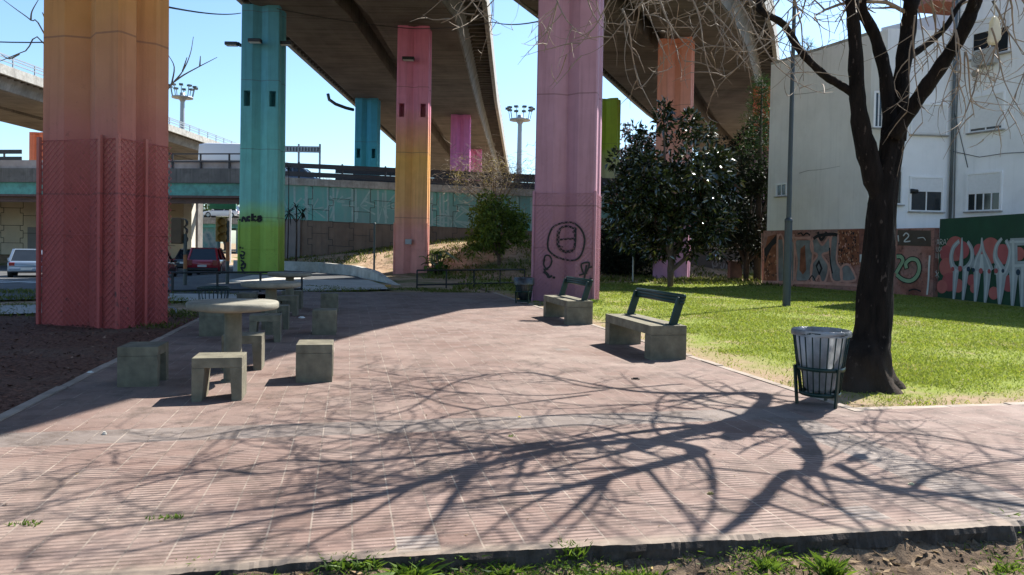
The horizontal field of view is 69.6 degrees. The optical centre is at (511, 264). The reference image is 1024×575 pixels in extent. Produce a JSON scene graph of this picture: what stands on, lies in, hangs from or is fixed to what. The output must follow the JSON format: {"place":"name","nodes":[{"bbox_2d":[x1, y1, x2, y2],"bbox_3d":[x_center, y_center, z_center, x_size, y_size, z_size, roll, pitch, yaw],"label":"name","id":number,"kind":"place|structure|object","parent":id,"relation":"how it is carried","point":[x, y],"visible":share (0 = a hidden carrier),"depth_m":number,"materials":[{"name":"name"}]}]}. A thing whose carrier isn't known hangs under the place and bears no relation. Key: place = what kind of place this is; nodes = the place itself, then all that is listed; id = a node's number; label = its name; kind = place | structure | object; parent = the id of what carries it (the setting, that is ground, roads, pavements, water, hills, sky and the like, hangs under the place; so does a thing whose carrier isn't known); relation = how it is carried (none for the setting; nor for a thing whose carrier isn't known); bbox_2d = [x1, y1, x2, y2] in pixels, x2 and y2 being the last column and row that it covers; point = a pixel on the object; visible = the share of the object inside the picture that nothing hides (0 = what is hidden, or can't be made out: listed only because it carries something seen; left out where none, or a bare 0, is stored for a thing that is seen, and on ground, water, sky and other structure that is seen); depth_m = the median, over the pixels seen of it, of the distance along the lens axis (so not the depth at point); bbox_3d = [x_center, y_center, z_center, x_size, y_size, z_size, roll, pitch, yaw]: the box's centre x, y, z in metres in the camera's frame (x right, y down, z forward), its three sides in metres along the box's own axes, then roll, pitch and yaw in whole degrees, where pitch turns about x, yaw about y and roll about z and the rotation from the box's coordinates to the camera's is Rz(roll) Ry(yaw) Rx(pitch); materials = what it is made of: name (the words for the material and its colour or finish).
{"place":"outdoors","nodes":[
{"label":"outdoors","id":0,"kind":"place"},
{"bbox_2d":[0,304,41,313],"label":"sidewalk","id":1,"kind":"structure","parent":0,"point":[20,310],"depth_m":14.62,"materials":[{"name":"concrete"}]},
{"bbox_2d":[0,265,389,299],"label":"road","id":2,"kind":"structure","parent":0,"point":[194,280],"depth_m":28.25,"materials":[{"name":"grey asphalt"}]},
{"bbox_2d":[7,249,41,276],"bbox_3d":[-24.850,-0.122,37.968,2.020,1.440,4.012,0,1,-29],"label":"car","id":3,"kind":"object","parent":2,"relation":"on","point":[21,260],"visible":0.48,"depth_m":36.43,"materials":[{"name":"silver metal"}]},
{"bbox_2d":[171,218,187,284],"bbox_3d":[-10.930,-0.325,24.293,0.505,2.435,0.380,1,1,0],"label":"traffic signal","id":4,"kind":"object","parent":2,"relation":"on","point":[178,236],"visible":0.95,"depth_m":24.11,"materials":[{"name":"paint"}]},
{"bbox_2d":[187,247,229,275],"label":"car","id":5,"kind":"object","parent":2,"relation":"on","point":[206,259],"visible":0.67,"depth_m":41.57,"materials":[{"name":"red paint"}]},
{"bbox_2d":[215,217,229,283],"bbox_3d":[-10.016,-0.380,25.412,0.456,2.527,0.380,1,1,0],"label":"traffic signal","id":6,"kind":"object","parent":2,"relation":"on","point":[222,228],"visible":0.92,"depth_m":25.39,"materials":[{"name":"paint"}]},
{"bbox_2d":[225,275,303,281],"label":"traffic island","id":7,"kind":"structure","parent":2,"relation":"on","point":[256,278],"depth_m":28.63,"materials":[{"name":"concrete"}]},
{"bbox_2d":[277,279,387,290],"bbox_3d":[-6.290,0.696,25.856,3.544,0.001,7.982,1,1,-14],"label":"concrete apron","id":8,"kind":"object","parent":2,"relation":"on","point":[362,284],"visible":0.76,"depth_m":26.02,"materials":[{"name":"grey concrete"}]},
{"bbox_2d":[168,294,279,300],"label":"side path","id":9,"kind":"structure","parent":0,"point":[192,296],"depth_m":19.14,"materials":[{"name":"concrete"}]},
{"bbox_2d":[0,0,931,243],"label":"sky","id":10,"kind":"structure","parent":0,"point":[215,108],"materials":[{"name":"blue"}]},
{"bbox_2d":[0,238,937,574],"bbox_3d":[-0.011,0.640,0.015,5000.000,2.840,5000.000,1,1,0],"label":"ground","id":11,"kind":"structure","parent":0,"point":[384,264],"depth_m":39.09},
{"bbox_2d":[29,132,42,159],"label":"painted column","id":12,"kind":"structure","parent":11,"relation":"on","point":[32,144],"depth_m":77.11,"materials":[{"name":"orange paint"}]},
{"bbox_2d":[0,52,332,179],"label":"distant viaduct","id":13,"kind":"object","parent":12,"relation":"on","point":[21,98],"visible":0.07,"depth_m":64.01,"materials":[{"name":"concrete"}]},
{"bbox_2d":[0,202,195,258],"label":"panel wall","id":14,"kind":"structure","parent":11,"relation":"on","point":[17,225],"depth_m":58.96,"materials":[{"name":"beige concrete"}]},
{"bbox_2d":[0,312,198,413],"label":"mulch bed","id":15,"kind":"object","parent":11,"relation":"on","point":[44,378],"visible":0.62,"depth_m":9.42,"materials":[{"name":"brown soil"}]},
{"bbox_2d":[36,0,171,328],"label":"painted column","id":16,"kind":"structure","parent":15,"relation":"on","point":[102,238],"depth_m":12.22,"materials":[{"name":"red paint"}]},
{"bbox_2d":[1,0,216,87],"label":"bare tree","id":17,"kind":"object","parent":11,"relation":"on","point":[172,81],"visible":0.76,"depth_m":15.40,"materials":[{"name":"brown plant"}]},
{"bbox_2d":[0,291,255,420],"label":"path edging","id":18,"kind":"object","parent":11,"relation":"on","point":[28,403],"visible":0.17,"depth_m":6.99,"materials":[{"name":"concrete"}]},
{"bbox_2d":[169,83,197,129],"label":"floodlight mast","id":19,"kind":"object","parent":11,"relation":"on","point":[182,97],"visible":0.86,"depth_m":124.15,"materials":[{"name":"metal"}]},
{"bbox_2d":[195,204,202,247],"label":"bridge pier","id":20,"kind":"structure","parent":11,"relation":"on","point":[199,229],"depth_m":77.69,"materials":[{"name":"concrete"}]},
{"bbox_2d":[203,217,238,253],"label":"wall","id":21,"kind":"structure","parent":11,"relation":"on","point":[209,230],"depth_m":92.65,"materials":[{"name":"grey concrete"}]},
{"bbox_2d":[203,206,238,217],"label":"car","id":22,"kind":"object","parent":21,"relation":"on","point":[223,212],"visible":0.66,"depth_m":93.50,"materials":[{"name":"white paint"}]},
{"bbox_2d":[168,271,302,292],"bbox_3d":[-8.379,0.611,20.941,4.707,0.888,0.065,0,1,-22],"label":"railing","id":23,"kind":"object","parent":11,"relation":"on","point":[217,279],"visible":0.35,"depth_m":20.95,"materials":[{"name":"black metal"}]},
{"bbox_2d":[0,285,515,328],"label":"verge grass","id":24,"kind":"structure","parent":11,"relation":"on","point":[186,313],"depth_m":18.19,"materials":[{"name":"green plant"}]},
{"bbox_2d":[237,4,285,273],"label":"painted column","id":25,"kind":"structure","parent":11,"relation":"on","point":[261,231],"depth_m":34.44,"materials":[{"name":"teal paint"}]},
{"bbox_2d":[236,0,509,181],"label":"central viaduct","id":26,"kind":"object","parent":25,"relation":"on","point":[350,62],"visible":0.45,"depth_m":44.20,"materials":[{"name":"concrete"}]},
{"bbox_2d":[285,202,315,260],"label":"slender palm","id":27,"kind":"object","parent":11,"relation":"on","point":[302,215],"visible":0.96,"depth_m":41.93,"materials":[{"name":"green plant"}]},
{"bbox_2d":[233,260,399,284],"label":"kerb wall","id":28,"kind":"structure","parent":11,"relation":"on","point":[353,270],"depth_m":35.84,"materials":[{"name":"concrete"}]},
{"bbox_2d":[354,98,380,175],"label":"painted column","id":29,"kind":"structure","parent":11,"relation":"on","point":[367,130],"depth_m":55.53,"materials":[{"name":"blue paint"}]},
{"bbox_2d":[393,25,431,273],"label":"painted column","id":30,"kind":"structure","parent":11,"relation":"on","point":[412,163],"depth_m":37.22,"materials":[{"name":"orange paint"}]},
{"bbox_2d":[419,251,462,274],"bbox_3d":[-3.582,-0.053,36.429,2.135,1.270,2.269,1,1,0],"label":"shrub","id":31,"kind":"object","parent":11,"relation":"on","point":[437,263],"visible":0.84,"depth_m":36.38,"materials":[{"name":"green plant"}]},
{"bbox_2d":[284,177,622,258],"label":"retaining wall","id":32,"kind":"structure","parent":11,"relation":"on","point":[347,214],"depth_m":46.93,"materials":[{"name":"paint"}]},
{"bbox_2d":[285,162,617,191],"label":"guard rail","id":33,"kind":"object","parent":32,"relation":"on","point":[342,167],"visible":0.43,"depth_m":47.05,"materials":[{"name":"grey metal"}]},
{"bbox_2d":[450,115,470,179],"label":"painted column","id":34,"kind":"structure","parent":11,"relation":"on","point":[461,134],"depth_m":61.81,"materials":[{"name":"pink paint"}]},
{"bbox_2d":[416,269,524,287],"bbox_3d":[-1.389,0.582,26.860,4.957,0.848,0.070,0,2,-40],"label":"railing","id":35,"kind":"object","parent":11,"relation":"on","point":[446,283],"visible":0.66,"depth_m":26.55,"materials":[{"name":"black metal"}]},
{"bbox_2d":[431,130,534,220],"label":"bare bush","id":36,"kind":"object","parent":11,"relation":"on","point":[493,180],"visible":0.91,"depth_m":43.69,"materials":[{"name":"brown plant"}]},
{"bbox_2d":[461,189,531,264],"bbox_3d":[-0.722,-1.873,37.995,3.375,4.114,3.420,0,2,-35],"label":"young tree","id":37,"kind":"object","parent":11,"relation":"on","point":[488,212],"visible":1,"depth_m":37.65,"materials":[{"name":"green plant"}]},
{"bbox_2d":[505,105,534,173],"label":"floodlight mast","id":38,"kind":"object","parent":11,"relation":"on","point":[520,119],"visible":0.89,"depth_m":119.25,"materials":[{"name":"metal"}]},
{"bbox_2d":[284,235,795,291],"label":"rough grass","id":39,"kind":"structure","parent":11,"relation":"on","point":[714,281],"depth_m":36.97,"materials":[{"name":"plant"}]},
{"bbox_2d":[601,98,620,186],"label":"painted column","id":40,"kind":"structure","parent":11,"relation":"on","point":[611,114],"depth_m":54.20,"materials":[{"name":"green paint"}]},
{"bbox_2d":[599,217,657,276],"bbox_3d":[6.236,-0.886,39.952,4.810,3.867,5.085,0,2,-40],"label":"shade tree","id":41,"kind":"object","parent":11,"relation":"on","point":[616,262],"visible":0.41,"depth_m":38.95,"materials":[{"name":"green plant"}]},
{"bbox_2d":[237,534,1023,574],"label":"soil strip","id":42,"kind":"object","parent":11,"relation":"on","point":[902,553],"visible":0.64,"depth_m":3.58,"materials":[{"name":"brown soil"}]},
{"bbox_2d":[318,547,394,571],"bbox_3d":[-0.706,1.326,3.321,0.354,0.050,0.209,1,1,0],"label":"weed tuft","id":43,"kind":"object","parent":42,"relation":"on","point":[336,565],"visible":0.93,"depth_m":3.27,"materials":[{"name":"green plant"}]},
{"bbox_2d":[370,560,454,574],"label":"weed tuft","id":44,"kind":"object","parent":42,"relation":"on","point":[416,569],"visible":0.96,"depth_m":3.29,"materials":[{"name":"green plant"}]},
{"bbox_2d":[481,562,530,574],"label":"weed tuft","id":45,"kind":"object","parent":42,"relation":"on","point":[504,569],"visible":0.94,"depth_m":3.36,"materials":[{"name":"green plant"}]},
{"bbox_2d":[550,536,592,559],"bbox_3d":[0.275,1.344,3.478,0.203,0.084,0.183,1,1,17],"label":"weed tuft","id":46,"kind":"object","parent":42,"relation":"on","point":[576,554],"visible":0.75,"depth_m":3.46,"materials":[{"name":"green plant"}]},
{"bbox_2d":[216,509,1023,574],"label":"soil sprouts","id":47,"kind":"object","parent":42,"relation":"on","point":[596,567],"visible":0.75,"depth_m":3.48,"materials":[{"name":"green plant"}]},
{"bbox_2d":[299,537,1010,574],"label":"leaf litter","id":48,"kind":"object","parent":42,"relation":"on","point":[900,568],"visible":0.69,"depth_m":3.56,"materials":[{"name":"plant"}]},
{"bbox_2d":[289,539,1023,574],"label":"soil clods","id":49,"kind":"object","parent":42,"relation":"on","point":[627,563],"visible":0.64,"depth_m":3.58,"materials":[{"name":"brown soil"}]},
{"bbox_2d":[746,553,787,571],"bbox_3d":[1.229,1.427,3.525,0.178,0.068,0.178,2,2,37],"label":"weed tuft","id":50,"kind":"object","parent":42,"relation":"on","point":[765,564],"visible":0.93,"depth_m":3.51,"materials":[{"name":"green plant"}]},
{"bbox_2d":[796,550,859,574],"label":"weed tuft","id":51,"kind":"object","parent":42,"relation":"on","point":[826,567],"visible":1,"depth_m":3.45,"materials":[{"name":"green plant"}]},
{"bbox_2d":[993,561,1022,573],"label":"weed tuft","id":52,"kind":"object","parent":42,"relation":"on","point":[1001,569],"visible":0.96,"depth_m":3.57,"materials":[{"name":"green plant"}]},
{"bbox_2d":[653,37,694,278],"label":"painted column","id":53,"kind":"structure","parent":11,"relation":"on","point":[681,94],"depth_m":38.55,"materials":[{"name":"paint"}]},
{"bbox_2d":[514,0,779,168],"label":"side viaduct","id":54,"kind":"object","parent":53,"relation":"on","point":[727,108],"visible":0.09,"depth_m":42.38,"materials":[{"name":"concrete"}]},
{"bbox_2d":[493,292,862,411],"bbox_3d":[1.270,1.159,14.772,0.102,0.168,16.816,1,1,-13],"label":"path edging","id":55,"kind":"object","parent":11,"relation":"on","point":[771,382],"visible":0.18,"depth_m":8.33,"materials":[{"name":"concrete"}]},
{"bbox_2d":[690,247,762,268],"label":"bank wall","id":56,"kind":"structure","parent":11,"relation":"on","point":[702,260],"depth_m":44.00,"materials":[{"name":"concrete"}]},
{"bbox_2d":[698,148,768,279],"bbox_3d":[11.850,-2.518,37.485,5.143,7.048,4.026,1,1,-10],"label":"shade tree","id":57,"kind":"object","parent":11,"relation":"on","point":[739,240],"visible":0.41,"depth_m":36.79,"materials":[{"name":"green plant"}]},
{"bbox_2d":[727,261,741,279],"bbox_3d":[11.803,0.290,39.012,0.680,1.005,0.560,1,1,0],"label":"utility box","id":58,"kind":"object","parent":11,"relation":"on","point":[734,269],"visible":0.69,"depth_m":38.75,"materials":[{"name":"brown metal"}]},
{"bbox_2d":[714,116,769,228],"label":"shade tree","id":59,"kind":"object","parent":11,"relation":"on","point":[737,145],"visible":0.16,"depth_m":45.72,"materials":[{"name":"green plant"}]},
{"bbox_2d":[725,71,770,280],"bbox_3d":[12.546,-4.480,37.568,3.853,10.982,4.042,0,2,-38],"label":"pine tree","id":60,"kind":"object","parent":11,"relation":"on","point":[763,97],"visible":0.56,"depth_m":37.30,"materials":[{"name":"green plant"}]},
{"bbox_2d":[751,86,769,196],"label":"painted column","id":61,"kind":"structure","parent":11,"relation":"on","point":[754,103],"depth_m":49.38,"materials":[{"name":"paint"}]},
{"bbox_2d":[767,0,1023,265],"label":"apartment building","id":62,"kind":"structure","parent":11,"relation":"on","point":[984,177],"depth_m":27.48,"materials":[{"name":"white paint"}]},
{"bbox_2d":[872,91,881,128],"bbox_3d":[13.561,-5.721,27.206,0.474,1.396,0.140,1,1,-5],"label":"window","id":63,"kind":"structure","parent":62,"relation":"in","point":[877,110],"depth_m":27.23,"materials":[{"name":"grey concrete"}]},
{"bbox_2d":[908,176,945,212],"bbox_3d":[15.466,-2.616,27.452,1.413,1.363,0.140,1,1,-5],"label":"window","id":64,"kind":"structure","parent":62,"relation":"in","point":[929,198],"depth_m":27.48,"materials":[{"name":"white plastic"}]},
{"bbox_2d":[909,103,948,136],"bbox_3d":[15.526,-5.402,27.389,1.511,1.214,0.140,1,1,-5],"label":"window","id":65,"kind":"structure","parent":62,"relation":"in","point":[931,126],"depth_m":27.41,"materials":[{"name":"grey concrete"}]},
{"bbox_2d":[963,170,1002,212],"bbox_3d":[16.908,-2.609,26.430,0.140,1.458,1.329,0,1,-27],"label":"window","id":66,"kind":"structure","parent":62,"relation":"in","point":[983,192],"depth_m":26.43,"materials":[{"name":"white plastic"}]},
{"bbox_2d":[971,46,998,68],"bbox_3d":[16.856,-7.374,26.261,0.400,0.610,0.780,0,1,-27],"label":"air conditioner","id":67,"kind":"object","parent":62,"relation":"attached to","point":[978,60],"visible":0.76,"depth_m":26.15,"materials":[{"name":"white metal"}]},
{"bbox_2d":[965,90,1005,134],"bbox_3d":[16.959,-5.436,26.366,0.140,1.387,1.327,0,1,-27],"label":"window","id":68,"kind":"structure","parent":62,"relation":"in","point":[983,120],"depth_m":26.36,"materials":[{"name":"grey concrete"}]},
{"bbox_2d":[969,10,1011,60],"bbox_3d":[17.037,-8.150,26.244,0.140,1.473,1.453,0,1,-27],"label":"window","id":69,"kind":"structure","parent":62,"relation":"in","point":[975,40],"depth_m":26.39,"materials":[{"name":"grey concrete"}]},
{"bbox_2d":[854,402,1023,409],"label":"path edging","id":70,"kind":"object","parent":11,"relation":"on","point":[934,406],"visible":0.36,"depth_m":6.87,"materials":[{"name":"concrete"}]},
{"bbox_2d":[0,292,1023,574],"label":"paved path","id":71,"kind":"structure","parent":0,"point":[624,466],"depth_m":4.87,"materials":[{"name":"tile"}]},
{"bbox_2d":[117,341,168,386],"bbox_3d":[-3.644,0.987,7.286,0.360,0.405,0.420,1,1,-12],"label":"stone stool","id":72,"kind":"object","parent":71,"relation":"on","point":[142,364],"visible":0.81,"depth_m":7.09,"materials":[{"name":"concrete"}]},
{"bbox_2d":[199,312,223,336],"bbox_3d":[-4.542,0.882,11.214,0.360,0.405,0.420,1,1,-15],"label":"stone stool","id":73,"kind":"object","parent":71,"relation":"on","point":[211,324],"visible":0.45,"depth_m":11.01,"materials":[{"name":"concrete"}]},
{"bbox_2d":[191,352,246,401],"bbox_3d":[-2.648,1.019,6.678,0.420,0.405,0.360,1,1,-13],"label":"stone stool","id":74,"kind":"object","parent":71,"relation":"on","point":[203,363],"visible":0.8,"depth_m":6.54,"materials":[{"name":"concrete"}]},
{"bbox_2d":[185,298,278,382],"bbox_3d":[-2.837,0.784,7.480,0.890,0.832,0.888,1,1,-13],"label":"stone table","id":75,"kind":"object","parent":71,"relation":"on","point":[232,309],"visible":0.88,"depth_m":7.39,"materials":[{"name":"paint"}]},
{"bbox_2d":[221,332,264,370],"bbox_3d":[-3.012,0.976,8.266,0.420,0.405,0.360,1,1,-13],"label":"stone stool","id":76,"kind":"object","parent":71,"relation":"on","point":[256,340],"visible":0.52,"depth_m":8.13,"materials":[{"name":"concrete"}]},
{"bbox_2d":[249,313,281,341],"bbox_3d":[-3.546,0.913,10.607,0.420,0.405,0.360,1,1,-15],"label":"stone stool","id":77,"kind":"object","parent":71,"relation":"on","point":[255,319],"visible":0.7,"depth_m":10.46,"materials":[{"name":"concrete"}]},
{"bbox_2d":[241,281,300,334],"bbox_3d":[-3.735,0.678,11.409,0.890,0.832,0.888,1,1,-13],"label":"stone table","id":78,"kind":"object","parent":71,"relation":"on","point":[271,287],"visible":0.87,"depth_m":11.27,"materials":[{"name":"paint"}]},
{"bbox_2d":[261,304,289,329],"bbox_3d":[-3.910,0.871,12.195,0.420,0.405,0.360,1,1,-14],"label":"stone stool","id":79,"kind":"object","parent":71,"relation":"on","point":[284,309],"visible":0.51,"depth_m":12.06,"materials":[{"name":"concrete"}]},
{"bbox_2d":[277,295,298,315],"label":"stone stool","id":80,"kind":"object","parent":71,"relation":"on","point":[294,299],"visible":0.74,"depth_m":14.39,"materials":[{"name":"concrete"}]},
{"bbox_2d":[267,272,311,311],"bbox_3d":[-4.633,0.573,15.338,0.890,0.832,0.888,1,1,-13],"label":"stone table","id":81,"kind":"object","parent":71,"relation":"on","point":[289,276],"visible":0.78,"depth_m":15.13,"materials":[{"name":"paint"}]},
{"bbox_2d":[296,339,333,382],"bbox_3d":[-2.052,1.007,7.681,0.360,0.405,0.420,1,1,-12],"label":"stone stool","id":82,"kind":"object","parent":71,"relation":"on","point":[314,360],"visible":0.81,"depth_m":7.48,"materials":[{"name":"concrete"}]},
{"bbox_2d":[312,308,336,334],"bbox_3d":[-2.950,0.901,11.611,0.360,0.405,0.420,1,1,-11],"label":"stone stool","id":83,"kind":"object","parent":71,"relation":"on","point":[324,321],"visible":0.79,"depth_m":11.41,"materials":[{"name":"concrete"}]},
{"bbox_2d":[320,292,337,311],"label":"stone stool","id":84,"kind":"object","parent":71,"relation":"on","point":[329,299],"visible":0.73,"depth_m":15.34,"materials":[{"name":"concrete"}]},
{"bbox_2d":[515,279,532,303],"bbox_3d":[0.307,0.696,18.721,0.514,0.712,0.514,0,2,-43],"label":"litter bin","id":85,"kind":"object","parent":71,"relation":"on","point":[528,300],"visible":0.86,"depth_m":18.57,"materials":[{"name":"black metal"}]},
{"bbox_2d":[514,277,534,299],"bbox_3d":[0.307,0.606,18.717,0.540,0.570,0.534,1,1,0],"label":"bin liner","id":86,"kind":"object","parent":85,"relation":"in","point":[520,282],"visible":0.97,"depth_m":18.54,"materials":[{"name":"grey plastic"}]},
{"bbox_2d":[543,276,592,324],"bbox_3d":[1.095,0.680,14.511,0.524,0.861,1.700,1,1,-13],"label":"park bench","id":87,"kind":"object","parent":71,"relation":"on","point":[571,310],"visible":0.96,"depth_m":13.81,"materials":[{"name":"concrete"}]},
{"bbox_2d":[605,287,686,359],"bbox_3d":[1.843,0.789,10.292,0.524,0.861,1.700,1,1,-13],"label":"park bench","id":88,"kind":"object","parent":71,"relation":"on","point":[665,340],"visible":0.93,"depth_m":9.70,"materials":[{"name":"concrete"}]},
{"bbox_2d":[793,333,849,408],"bbox_3d":[2.863,0.972,6.843,0.514,0.712,0.514,0,2,-34],"label":"litter bin","id":89,"kind":"object","parent":71,"relation":"on","point":[835,394],"visible":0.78,"depth_m":6.70,"materials":[{"name":"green metal"}]},
{"bbox_2d":[791,326,851,392],"bbox_3d":[2.864,0.884,6.841,0.530,0.575,0.544,1,1,0],"label":"bin liner","id":90,"kind":"object","parent":89,"relation":"in","point":[832,334],"visible":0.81,"depth_m":6.69,"materials":[{"name":"plastic"}]},
{"bbox_2d":[476,280,1023,406],"bbox_3d":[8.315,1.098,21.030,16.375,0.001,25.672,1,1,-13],"label":"lawn","id":91,"kind":"structure","parent":0,"point":[857,398],"depth_m":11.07,"materials":[{"name":"plant"}]},
{"bbox_2d":[531,0,603,300],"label":"painted column","id":92,"kind":"structure","parent":91,"relation":"on","point":[566,220],"depth_m":19.85,"materials":[{"name":"paint"}]},
{"bbox_2d":[277,8,537,28],"bbox_3d":[-2.605,-9.255,28.984,6.295,4.666,18.024,0,2,-40],"label":"overhead cable","id":93,"kind":"object","parent":92,"relation":"attached to","point":[413,28],"visible":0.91,"depth_m":34.25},
{"bbox_2d":[600,95,745,286],"bbox_3d":[6.421,-2.823,29.320,5.583,7.852,5.014,0,2,-33],"label":"rubber tree","id":94,"kind":"object","parent":91,"relation":"on","point":[667,197],"visible":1,"depth_m":28.90,"materials":[{"name":"green plant"}]},
{"bbox_2d":[410,0,1023,394],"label":"bare tree","id":95,"kind":"object","parent":91,"relation":"on","point":[869,367],"visible":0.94,"depth_m":7.71,"materials":[{"name":"brown plant"}]},
{"bbox_2d":[987,0,1001,44],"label":"plastic bag","id":96,"kind":"object","parent":95,"relation":"hanging from","point":[994,22],"visible":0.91,"depth_m":7.12,"materials":[{"name":"white plastic"}]},
{"bbox_2d":[782,2,795,305],"bbox_3d":[6.866,-3.617,19.790,1.420,9.640,0.272,1,1,5],"label":"lamp post","id":97,"kind":"object","parent":91,"relation":"on","point":[787,264],"visible":0.88,"depth_m":19.69,"materials":[{"name":"metal"}]},
{"bbox_2d":[761,228,939,296],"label":"mural wall","id":98,"kind":"structure","parent":91,"relation":"on","point":[827,258],"depth_m":29.07,"materials":[{"name":"multicoloured paint"}]},
{"bbox_2d":[935,214,1023,306],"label":"mural wall","id":99,"kind":"structure","parent":91,"relation":"on","point":[981,258],"depth_m":22.99,"materials":[{"name":"green paint"}]},
{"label":"raised road","id":100,"kind":"structure","parent":0,"visible":0},
{"bbox_2d":[0,160,239,203],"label":"road bridge","id":101,"kind":"structure","parent":100,"relation":"on","point":[207,183],"depth_m":47.95,"materials":[{"name":"concrete"}]},
{"bbox_2d":[168,153,239,167],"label":"guard rail","id":102,"kind":"object","parent":101,"relation":"on","point":[201,154],"visible":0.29,"depth_m":47.61,"materials":[{"name":"grey metal"}]},
{"bbox_2d":[198,143,289,177],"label":"delivery van","id":103,"kind":"object","parent":101,"relation":"on","point":[219,147],"visible":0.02,"depth_m":49.85,"materials":[{"name":"white paint"}]},
{"bbox_2d":[285,144,320,178],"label":"gantry sign","id":104,"kind":"object","parent":101,"relation":"on","point":[308,149],"visible":0.65,"depth_m":59.76,"materials":[{"name":"metal"}]},
{"bbox_2d":[335,170,620,191],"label":"guard rail","id":105,"kind":"object","parent":100,"relation":"on","point":[393,174],"visible":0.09,"depth_m":53.84,"materials":[{"name":"grey metal"}]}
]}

